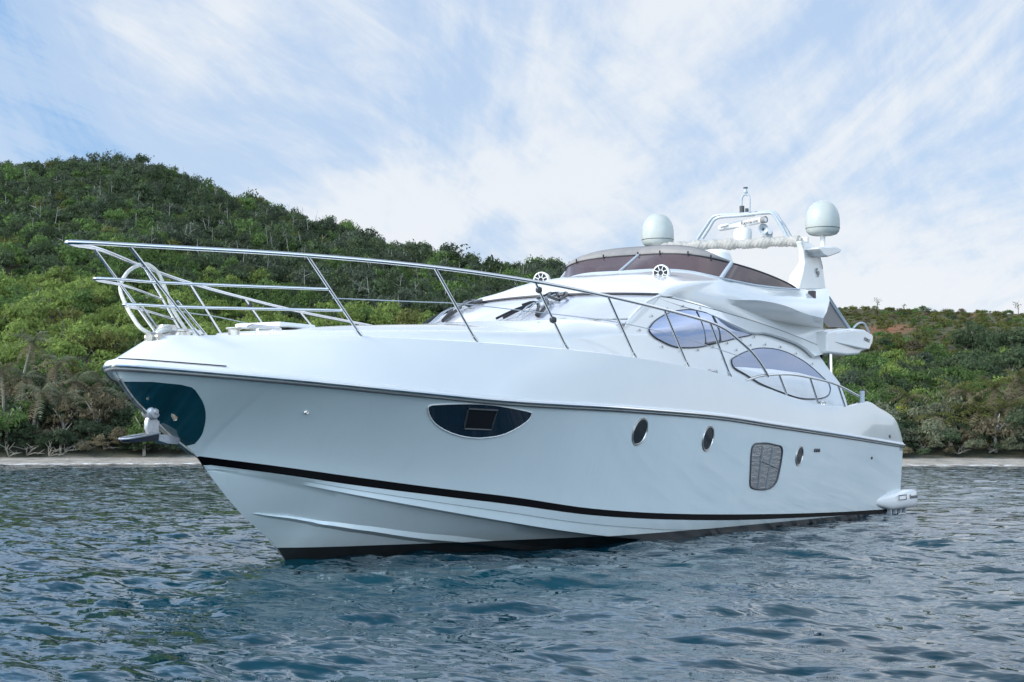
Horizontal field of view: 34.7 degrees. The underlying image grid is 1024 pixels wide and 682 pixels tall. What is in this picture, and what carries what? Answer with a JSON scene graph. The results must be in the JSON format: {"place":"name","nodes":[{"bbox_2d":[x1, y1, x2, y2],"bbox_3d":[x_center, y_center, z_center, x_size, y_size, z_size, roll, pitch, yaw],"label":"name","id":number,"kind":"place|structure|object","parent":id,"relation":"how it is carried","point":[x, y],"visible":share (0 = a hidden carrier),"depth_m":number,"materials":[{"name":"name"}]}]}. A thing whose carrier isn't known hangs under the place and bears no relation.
{"place":"outdoors","nodes":[
{"label":"outdoors","id":0,"kind":"place"},
{"bbox_2d":[0,465,1023,681],"bbox_3d":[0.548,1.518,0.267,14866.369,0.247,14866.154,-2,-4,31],"label":"water","id":1,"kind":"structure","parent":0,"point":[149,573],"depth_m":15.62,"materials":[{"name":"blue liquid"}]},
{"bbox_2d":[64,187,917,559],"bbox_3d":[0.828,0.252,27.363,5.798,7.645,22.236,-2,-4,31],"label":"motor yacht","id":2,"kind":"object","parent":1,"relation":"on","point":[662,385],"visible":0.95,"depth_m":22.66,"materials":[{"name":"paint"}]},
{"bbox_2d":[118,407,179,443],"bbox_3d":[-4.171,0.958,18.921,0.237,0.472,0.977,-2,-4,31],"label":"anchor","id":3,"kind":"object","parent":2,"relation":"attached to","point":[151,427],"visible":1,"depth_m":18.86,"materials":[{"name":"silver metal"}]},
{"bbox_2d":[118,262,190,334],"bbox_3d":[-4.402,-0.501,20.011,0.554,1.051,2.077,0,-4,1],"label":"railing","id":4,"kind":"object","parent":2,"relation":"on","point":[129,311],"visible":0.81,"depth_m":20.03,"materials":[{"name":"silver metal"}]},
{"bbox_2d":[155,325,171,333],"bbox_3d":[-4.080,-0.106,19.135,0.178,0.176,0.321,-1,-4,12],"label":"rope coil","id":5,"kind":"object","parent":2,"relation":"on","point":[164,329],"visible":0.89,"depth_m":19.05,"materials":[{"name":"white"}]},
{"bbox_2d":[427,403,532,438],"bbox_3d":[-0.423,1.029,21.021,1.833,0.451,0.314,3,-5,-44],"label":"hull window","id":6,"kind":"structure","parent":2,"relation":"in","point":[467,420],"depth_m":21.00,"materials":[{"name":"blue glass"}]},
{"bbox_2d":[649,309,751,347],"bbox_3d":[3.225,-0.174,27.556,0.244,0.704,4.331,-2,-4,31],"label":"side window","id":7,"kind":"structure","parent":2,"relation":"in","point":[689,328],"depth_m":27.05,"materials":[{"name":"blue glass"}]},
{"bbox_2d":[749,442,782,489],"bbox_3d":[4.277,2.118,27.683,0.162,0.816,1.398,-2,-4,31],"label":"vent window","id":8,"kind":"structure","parent":2,"relation":"in","point":[765,457],"depth_m":27.67,"materials":[{"name":"grey metal"}]},
{"bbox_2d":[731,347,830,398],"bbox_3d":[4.983,0.594,30.068,0.317,0.924,4.633,-2,-4,31],"label":"side window","id":9,"kind":"structure","parent":2,"relation":"in","point":[774,360],"depth_m":30.04,"materials":[{"name":"grey glass"}]},
{"bbox_2d":[5,463,1010,465],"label":"shore foam","id":10,"kind":"object","parent":1,"relation":"on","point":[191,463],"visible":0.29,"depth_m":106.25,"materials":[{"name":"white"}]},
{"bbox_2d":[0,181,1023,466],"bbox_3d":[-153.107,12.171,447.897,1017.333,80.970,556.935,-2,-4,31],"label":"hill","id":11,"kind":"structure","parent":0,"point":[934,457],"depth_m":112.00,"materials":[{"name":"soil"}]},
{"bbox_2d":[0,247,16,272],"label":"tree","id":12,"kind":"object","parent":11,"relation":"on","point":[5,261],"visible":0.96,"depth_m":187.02,"materials":[{"name":"green plant"}]},
{"bbox_2d":[0,343,26,367],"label":"bush","id":13,"kind":"object","parent":11,"relation":"on","point":[8,355],"visible":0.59,"depth_m":131.79,"materials":[{"name":"green plant"}]},
{"bbox_2d":[0,405,29,449],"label":"tree","id":14,"kind":"object","parent":11,"relation":"on","point":[7,420],"visible":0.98,"depth_m":112.55,"materials":[{"name":"green plant"}]},
{"bbox_2d":[0,362,31,414],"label":"palm tree","id":15,"kind":"object","parent":11,"relation":"on","point":[2,385],"visible":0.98,"depth_m":117.21,"materials":[{"name":"green plant"}]},
{"bbox_2d":[0,318,34,344],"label":"bush","id":16,"kind":"object","parent":11,"relation":"on","point":[9,338],"visible":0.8,"depth_m":143.49,"materials":[{"name":"green plant"}]},
{"bbox_2d":[0,367,46,405],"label":"palm tree","id":17,"kind":"object","parent":11,"relation":"on","point":[28,380],"visible":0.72,"depth_m":119.68,"materials":[{"name":"green plant"}]},
{"bbox_2d":[5,281,41,300],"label":"bush","id":18,"kind":"object","parent":11,"relation":"on","point":[23,292],"visible":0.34,"depth_m":161.20,"materials":[{"name":"green plant"}]},
{"bbox_2d":[9,360,40,376],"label":"bush","id":19,"kind":"object","parent":11,"relation":"on","point":[22,366],"visible":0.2,"depth_m":128.89,"materials":[{"name":"green plant"}]},
{"bbox_2d":[8,313,47,330],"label":"bush","id":20,"kind":"object","parent":11,"relation":"on","point":[30,324],"visible":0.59,"depth_m":146.98,"materials":[{"name":"green plant"}]},
{"bbox_2d":[4,300,52,322],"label":"bush","id":21,"kind":"object","parent":11,"relation":"on","point":[23,313],"visible":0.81,"depth_m":149.91,"materials":[{"name":"green plant"}]},
{"bbox_2d":[8,331,53,398],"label":"palm tree","id":22,"kind":"object","parent":11,"relation":"on","point":[31,343],"visible":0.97,"depth_m":124.29,"materials":[{"name":"green plant"}]},
{"bbox_2d":[11,371,52,388],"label":"tree","id":23,"kind":"object","parent":11,"relation":"on","point":[37,382],"visible":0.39,"depth_m":124.56,"materials":[{"name":"green plant"}]},
{"bbox_2d":[18,290,48,304],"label":"bush","id":24,"kind":"object","parent":11,"relation":"on","point":[43,294],"visible":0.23,"depth_m":155.98,"materials":[{"name":"green plant"}]},
{"bbox_2d":[17,338,49,369],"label":"bush","id":25,"kind":"object","parent":11,"relation":"on","point":[23,344],"visible":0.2,"depth_m":136.65,"materials":[{"name":"green plant"}]},
{"bbox_2d":[15,393,52,429],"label":"bush","id":26,"kind":"object","parent":11,"relation":"on","point":[26,405],"visible":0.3,"depth_m":117.88,"materials":[{"name":"green plant"}]},
{"bbox_2d":[10,382,65,428],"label":"palm tree","id":27,"kind":"object","parent":11,"relation":"on","point":[38,391],"visible":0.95,"depth_m":116.24,"materials":[{"name":"green plant"}]},
{"bbox_2d":[24,348,57,371],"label":"bush","id":28,"kind":"object","parent":11,"relation":"on","point":[37,359],"visible":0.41,"depth_m":132.97,"materials":[{"name":"green plant"}]},
{"bbox_2d":[37,322,66,341],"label":"bush","id":29,"kind":"object","parent":11,"relation":"on","point":[58,333],"visible":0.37,"depth_m":143.78,"materials":[{"name":"green plant"}]},
{"bbox_2d":[40,315,73,331],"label":"bush","id":30,"kind":"object","parent":11,"relation":"on","point":[53,322],"visible":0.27,"depth_m":148.29,"materials":[{"name":"green plant"}]},
{"bbox_2d":[38,265,76,283],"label":"bush","id":31,"kind":"object","parent":11,"relation":"on","point":[52,272],"visible":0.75,"depth_m":175.91,"materials":[{"name":"green plant"}]},
{"bbox_2d":[39,358,76,374],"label":"bush","id":32,"kind":"object","parent":11,"relation":"on","point":[44,366],"visible":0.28,"depth_m":129.52,"materials":[{"name":"green plant"}]},
{"bbox_2d":[32,354,84,397],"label":"palm tree","id":33,"kind":"object","parent":11,"relation":"on","point":[58,365],"visible":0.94,"depth_m":121.13,"materials":[{"name":"green plant"}]},
{"bbox_2d":[42,423,78,453],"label":"tree","id":34,"kind":"object","parent":11,"relation":"on","point":[58,432],"visible":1,"depth_m":112.23,"materials":[{"name":"green plant"}]},
{"bbox_2d":[40,386,83,429],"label":"palm tree","id":35,"kind":"object","parent":11,"relation":"on","point":[63,397],"visible":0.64,"depth_m":118.12,"materials":[{"name":"green plant"}]},
{"bbox_2d":[40,333,83,357],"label":"bush","id":36,"kind":"object","parent":11,"relation":"on","point":[52,342],"visible":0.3,"depth_m":136.09,"materials":[{"name":"green plant"}]},
{"bbox_2d":[48,320,77,337],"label":"bush","id":37,"kind":"object","parent":11,"relation":"on","point":[64,325],"visible":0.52,"depth_m":145.93,"materials":[{"name":"green plant"}]},
{"bbox_2d":[46,305,83,323],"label":"bush","id":38,"kind":"object","parent":11,"relation":"on","point":[66,312],"visible":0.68,"depth_m":150.29,"materials":[{"name":"green plant"}]},
{"bbox_2d":[44,399,86,427],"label":"bush","id":39,"kind":"object","parent":11,"relation":"on","point":[60,411],"visible":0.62,"depth_m":116.47,"materials":[{"name":"green plant"}]},
{"bbox_2d":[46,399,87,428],"bbox_3d":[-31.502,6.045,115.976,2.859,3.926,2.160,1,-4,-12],"label":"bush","id":40,"kind":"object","parent":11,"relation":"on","point":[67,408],"visible":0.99,"depth_m":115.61,"materials":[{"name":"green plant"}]},
{"bbox_2d":[50,336,88,358],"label":"bush","id":41,"kind":"object","parent":11,"relation":"on","point":[69,349],"visible":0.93,"depth_m":134.08,"materials":[{"name":"green plant"}]},
{"bbox_2d":[57,356,82,378],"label":"bush","id":42,"kind":"object","parent":11,"relation":"on","point":[74,367],"visible":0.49,"depth_m":129.57,"materials":[{"name":"green plant"}]},
{"bbox_2d":[57,353,85,370],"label":"bush","id":43,"kind":"object","parent":11,"relation":"on","point":[78,362],"visible":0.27,"depth_m":130.70,"materials":[{"name":"green plant"}]},
{"bbox_2d":[51,371,95,426],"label":"palm tree","id":44,"kind":"object","parent":11,"relation":"on","point":[75,385],"visible":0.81,"depth_m":119.97,"materials":[{"name":"green plant"}]},
{"bbox_2d":[58,279,95,296],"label":"bush","id":45,"kind":"object","parent":11,"relation":"on","point":[76,285],"visible":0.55,"depth_m":162.10,"materials":[{"name":"green plant"}]},
{"bbox_2d":[62,320,96,361],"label":"bush","id":46,"kind":"object","parent":11,"relation":"on","point":[79,329],"visible":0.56,"depth_m":140.82,"materials":[{"name":"green plant"}]},
{"bbox_2d":[60,331,105,368],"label":"bush","id":47,"kind":"object","parent":11,"relation":"on","point":[92,344],"visible":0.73,"depth_m":136.03,"materials":[{"name":"green plant"}]},
{"bbox_2d":[66,394,108,434],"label":"palm tree","id":48,"kind":"object","parent":11,"relation":"on","point":[78,398],"visible":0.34,"depth_m":117.47,"materials":[{"name":"green plant"}]},
{"bbox_2d":[77,313,100,327],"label":"bush","id":49,"kind":"object","parent":11,"relation":"on","point":[96,321],"visible":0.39,"depth_m":147.58,"materials":[{"name":"green plant"}]},
{"bbox_2d":[83,359,103,373],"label":"bush","id":50,"kind":"object","parent":11,"relation":"on","point":[90,366],"visible":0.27,"depth_m":132.29,"materials":[{"name":"green plant"}]},
{"bbox_2d":[76,370,113,421],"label":"palm tree","id":51,"kind":"object","parent":11,"relation":"on","point":[102,381],"visible":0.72,"depth_m":121.72,"materials":[{"name":"green plant"}]},
{"bbox_2d":[78,366,114,386],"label":"bush","id":52,"kind":"object","parent":11,"relation":"on","point":[91,384],"visible":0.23,"depth_m":126.34,"materials":[{"name":"green plant"}]},
{"bbox_2d":[78,391,123,434],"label":"bush","id":53,"kind":"object","parent":11,"relation":"on","point":[104,401],"visible":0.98,"depth_m":115.89,"materials":[{"name":"green plant"}]},
{"bbox_2d":[88,349,121,368],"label":"bush","id":54,"kind":"object","parent":11,"relation":"on","point":[100,356],"visible":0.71,"depth_m":134.71,"materials":[{"name":"green plant"}]},
{"bbox_2d":[90,328,131,356],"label":"bush","id":55,"kind":"object","parent":11,"relation":"on","point":[108,337],"visible":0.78,"depth_m":136.99,"materials":[{"name":"green plant"}]},
{"bbox_2d":[94,321,136,346],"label":"bush","id":56,"kind":"object","parent":11,"relation":"on","point":[132,334],"visible":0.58,"depth_m":141.49,"materials":[{"name":"green plant"}]},
{"bbox_2d":[99,387,134,423],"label":"palm tree","id":57,"kind":"object","parent":11,"relation":"on","point":[123,400],"visible":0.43,"depth_m":119.40,"materials":[{"name":"green plant"}]},
{"bbox_2d":[104,382,132,423],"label":"bush","id":58,"kind":"object","parent":11,"relation":"on","point":[118,387],"visible":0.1,"depth_m":120.76,"materials":[{"name":"green plant"}]},
{"bbox_2d":[106,401,136,434],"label":"tree","id":59,"kind":"object","parent":11,"relation":"on","point":[127,414],"visible":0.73,"depth_m":116.94,"materials":[{"name":"green plant"}]},
{"bbox_2d":[112,302,152,342],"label":"bush","id":60,"kind":"object","parent":11,"relation":"on","point":[142,321],"visible":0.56,"depth_m":150.09,"materials":[{"name":"green plant"}]},
{"bbox_2d":[117,292,157,306],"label":"bush","id":61,"kind":"object","parent":11,"relation":"on","point":[139,298],"visible":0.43,"depth_m":159.12,"materials":[{"name":"green plant"}]},
{"bbox_2d":[124,417,160,455],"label":"tree","id":62,"kind":"object","parent":11,"relation":"on","point":[137,430],"visible":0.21,"depth_m":112.70,"materials":[{"name":"green plant"}]},
{"bbox_2d":[187,320,215,334],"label":"bush","id":63,"kind":"object","parent":11,"relation":"on","point":[206,327],"visible":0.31,"depth_m":150.07,"materials":[{"name":"green plant"}]},
{"bbox_2d":[207,321,241,334],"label":"bush","id":64,"kind":"object","parent":11,"relation":"on","point":[215,331],"visible":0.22,"depth_m":144.68,"materials":[{"name":"green plant"}]},
{"bbox_2d":[244,302,274,320],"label":"bush","id":65,"kind":"object","parent":11,"relation":"on","point":[250,314],"visible":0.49,"depth_m":165.22,"materials":[{"name":"green plant"}]},
{"bbox_2d":[1,162,527,305],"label":"trees","id":66,"kind":"object","parent":11,"relation":"on","point":[245,229],"visible":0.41,"depth_m":237.99,"materials":[{"name":"green plant"}]},
{"bbox_2d":[310,317,341,326],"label":"bush","id":67,"kind":"object","parent":11,"relation":"on","point":[325,322],"visible":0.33,"depth_m":154.77,"materials":[{"name":"green plant"}]},
{"bbox_2d":[337,302,365,325],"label":"bush","id":68,"kind":"object","parent":11,"relation":"on","point":[353,314],"visible":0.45,"depth_m":161.51,"materials":[{"name":"green plant"}]},
{"bbox_2d":[378,299,404,322],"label":"bush","id":69,"kind":"object","parent":11,"relation":"on","point":[394,305],"visible":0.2,"depth_m":173.84,"materials":[{"name":"green plant"}]},
{"bbox_2d":[392,307,423,324],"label":"bush","id":70,"kind":"object","parent":11,"relation":"on","point":[408,316],"visible":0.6,"depth_m":162.24,"materials":[{"name":"green plant"}]},
{"bbox_2d":[439,241,457,256],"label":"tree","id":71,"kind":"object","parent":11,"relation":"on","point":[448,248],"visible":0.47,"depth_m":283.91,"materials":[{"name":"green plant"}]},
{"bbox_2d":[0,152,1023,454],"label":"hillside forest","id":72,"kind":"object","parent":11,"relation":"on","point":[124,214],"visible":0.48,"depth_m":203.73,"materials":[{"name":"green plant"}]},
{"bbox_2d":[843,390,859,405],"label":"bush","id":73,"kind":"object","parent":11,"relation":"on","point":[849,399],"visible":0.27,"depth_m":114.65,"materials":[{"name":"green plant"}]},
{"bbox_2d":[859,390,880,404],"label":"bush","id":74,"kind":"object","parent":11,"relation":"on","point":[870,398],"visible":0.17,"depth_m":115.35,"materials":[{"name":"green plant"}]},
{"bbox_2d":[858,377,893,399],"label":"bush","id":75,"kind":"object","parent":11,"relation":"on","point":[873,384],"visible":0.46,"depth_m":120.48,"materials":[{"name":"green plant"}]},
{"bbox_2d":[858,371,894,390],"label":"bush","id":76,"kind":"object","parent":11,"relation":"on","point":[885,376],"visible":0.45,"depth_m":125.77,"materials":[{"name":"green plant"}]},
{"bbox_2d":[871,387,905,408],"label":"bush","id":77,"kind":"object","parent":11,"relation":"on","point":[886,397],"visible":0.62,"depth_m":117.12,"materials":[{"name":"green plant"}]},
{"bbox_2d":[875,400,902,424],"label":"bush","id":78,"kind":"object","parent":11,"relation":"on","point":[884,407],"visible":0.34,"depth_m":108.85,"materials":[{"name":"green plant"}]},
{"bbox_2d":[886,355,926,368],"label":"bush","id":79,"kind":"object","parent":11,"relation":"on","point":[918,362],"visible":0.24,"depth_m":141.51,"materials":[{"name":"green plant"}]},
{"bbox_2d":[885,385,932,429],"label":"tree","id":80,"kind":"object","parent":11,"relation":"on","point":[906,395],"visible":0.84,"depth_m":114.55,"materials":[{"name":"green plant"}]},
{"bbox_2d":[898,397,927,426],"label":"tree","id":81,"kind":"object","parent":11,"relation":"on","point":[917,403],"visible":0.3,"depth_m":114.08,"materials":[{"name":"green plant"}]},
{"bbox_2d":[903,369,938,393],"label":"bush","id":82,"kind":"object","parent":11,"relation":"on","point":[925,375],"visible":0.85,"depth_m":127.23,"materials":[{"name":"green plant"}]},
{"bbox_2d":[907,411,957,444],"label":"palm tree","id":83,"kind":"object","parent":11,"relation":"on","point":[940,414],"visible":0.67,"depth_m":110.20,"materials":[{"name":"green plant"}]},
{"bbox_2d":[917,400,954,429],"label":"bush","id":84,"kind":"object","parent":11,"relation":"on","point":[931,409],"visible":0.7,"depth_m":110.64,"materials":[{"name":"green plant"}]},
{"bbox_2d":[917,414,966,447],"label":"palm tree","id":85,"kind":"object","parent":11,"relation":"on","point":[949,423],"visible":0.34,"depth_m":109.72,"materials":[{"name":"green plant"}]},
{"bbox_2d":[932,378,972,418],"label":"palm tree","id":86,"kind":"object","parent":11,"relation":"on","point":[950,388],"visible":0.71,"depth_m":115.12,"materials":[{"name":"green plant"}]},
{"bbox_2d":[937,392,967,423],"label":"bush","id":87,"kind":"object","parent":11,"relation":"on","point":[954,398],"visible":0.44,"depth_m":113.81,"materials":[{"name":"green plant"}]},
{"bbox_2d":[939,365,978,382],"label":"bush","id":88,"kind":"object","parent":11,"relation":"on","point":[963,374],"visible":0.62,"depth_m":127.12,"materials":[{"name":"green plant"}]},
{"bbox_2d":[940,381,987,408],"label":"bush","id":89,"kind":"object","parent":11,"relation":"on","point":[970,395],"visible":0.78,"depth_m":114.05,"materials":[{"name":"green plant"}]},
{"bbox_2d":[942,401,988,427],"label":"palm tree","id":90,"kind":"object","parent":11,"relation":"on","point":[964,417],"visible":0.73,"depth_m":111.07,"materials":[{"name":"green plant"}]},
{"bbox_2d":[948,322,985,350],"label":"tree","id":91,"kind":"object","parent":11,"relation":"on","point":[964,338],"visible":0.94,"depth_m":153.10,"materials":[{"name":"green plant"}]},
{"bbox_2d":[950,404,988,424],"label":"tree","id":92,"kind":"object","parent":11,"relation":"on","point":[967,414],"visible":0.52,"depth_m":111.45,"materials":[{"name":"green plant"}]},
{"bbox_2d":[950,344,992,366],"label":"tree","id":93,"kind":"object","parent":11,"relation":"on","point":[955,360],"visible":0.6,"depth_m":142.41,"materials":[{"name":"green plant"}]},
{"bbox_2d":[954,353,1000,378],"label":"tree","id":94,"kind":"object","parent":11,"relation":"on","point":[973,365],"visible":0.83,"depth_m":131.66,"materials":[{"name":"green plant"}]},
{"bbox_2d":[958,398,1007,442],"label":"tree","id":95,"kind":"object","parent":11,"relation":"on","point":[988,405],"visible":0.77,"depth_m":110.70,"materials":[{"name":"green plant"}]},
{"bbox_2d":[970,334,1001,354],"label":"tree","id":96,"kind":"object","parent":11,"relation":"on","point":[983,341],"visible":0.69,"depth_m":147.99,"materials":[{"name":"green plant"}]},
{"bbox_2d":[966,375,1020,419],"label":"tree","id":97,"kind":"object","parent":11,"relation":"on","point":[994,387],"visible":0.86,"depth_m":112.15,"materials":[{"name":"green plant"}]},
{"bbox_2d":[972,414,1019,452],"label":"tree","id":98,"kind":"object","parent":11,"relation":"on","point":[996,431],"visible":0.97,"depth_m":107.12,"materials":[{"name":"green plant"}]},
{"bbox_2d":[969,412,1023,449],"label":"palm tree","id":99,"kind":"object","parent":11,"relation":"on","point":[986,415],"visible":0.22,"depth_m":109.65,"materials":[{"name":"green plant"}]},
{"bbox_2d":[982,397,1023,442],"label":"palm tree","id":100,"kind":"object","parent":11,"relation":"on","point":[1009,408],"visible":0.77,"depth_m":111.08,"materials":[{"name":"green plant"}]},
{"bbox_2d":[985,344,1023,371],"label":"tree","id":101,"kind":"object","parent":11,"relation":"on","point":[1010,359],"visible":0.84,"depth_m":136.80,"materials":[{"name":"green plant"}]},
{"bbox_2d":[986,324,1023,346],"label":"tree","id":102,"kind":"object","parent":11,"relation":"on","point":[1016,337],"visible":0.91,"depth_m":152.56,"materials":[{"name":"green plant"}]},
{"bbox_2d":[987,368,1023,413],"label":"palm tree","id":103,"kind":"object","parent":11,"relation":"on","point":[1014,380],"visible":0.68,"depth_m":115.30,"materials":[{"name":"green plant"}]},
{"bbox_2d":[1002,375,1023,425],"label":"palm tree","id":104,"kind":"object","parent":11,"relation":"on","point":[1016,395],"visible":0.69,"depth_m":114.81,"materials":[{"name":"green plant"}]},
{"bbox_2d":[1005,405,1023,430],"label":"tree","id":105,"kind":"object","parent":11,"relation":"on","point":[1015,421],"visible":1,"depth_m":107.30,"materials":[{"name":"green plant"}]},
{"bbox_2d":[0,0,1023,313],"label":"sky","id":106,"kind":"structure","parent":0,"point":[508,130],"materials":[{"name":"blue"}]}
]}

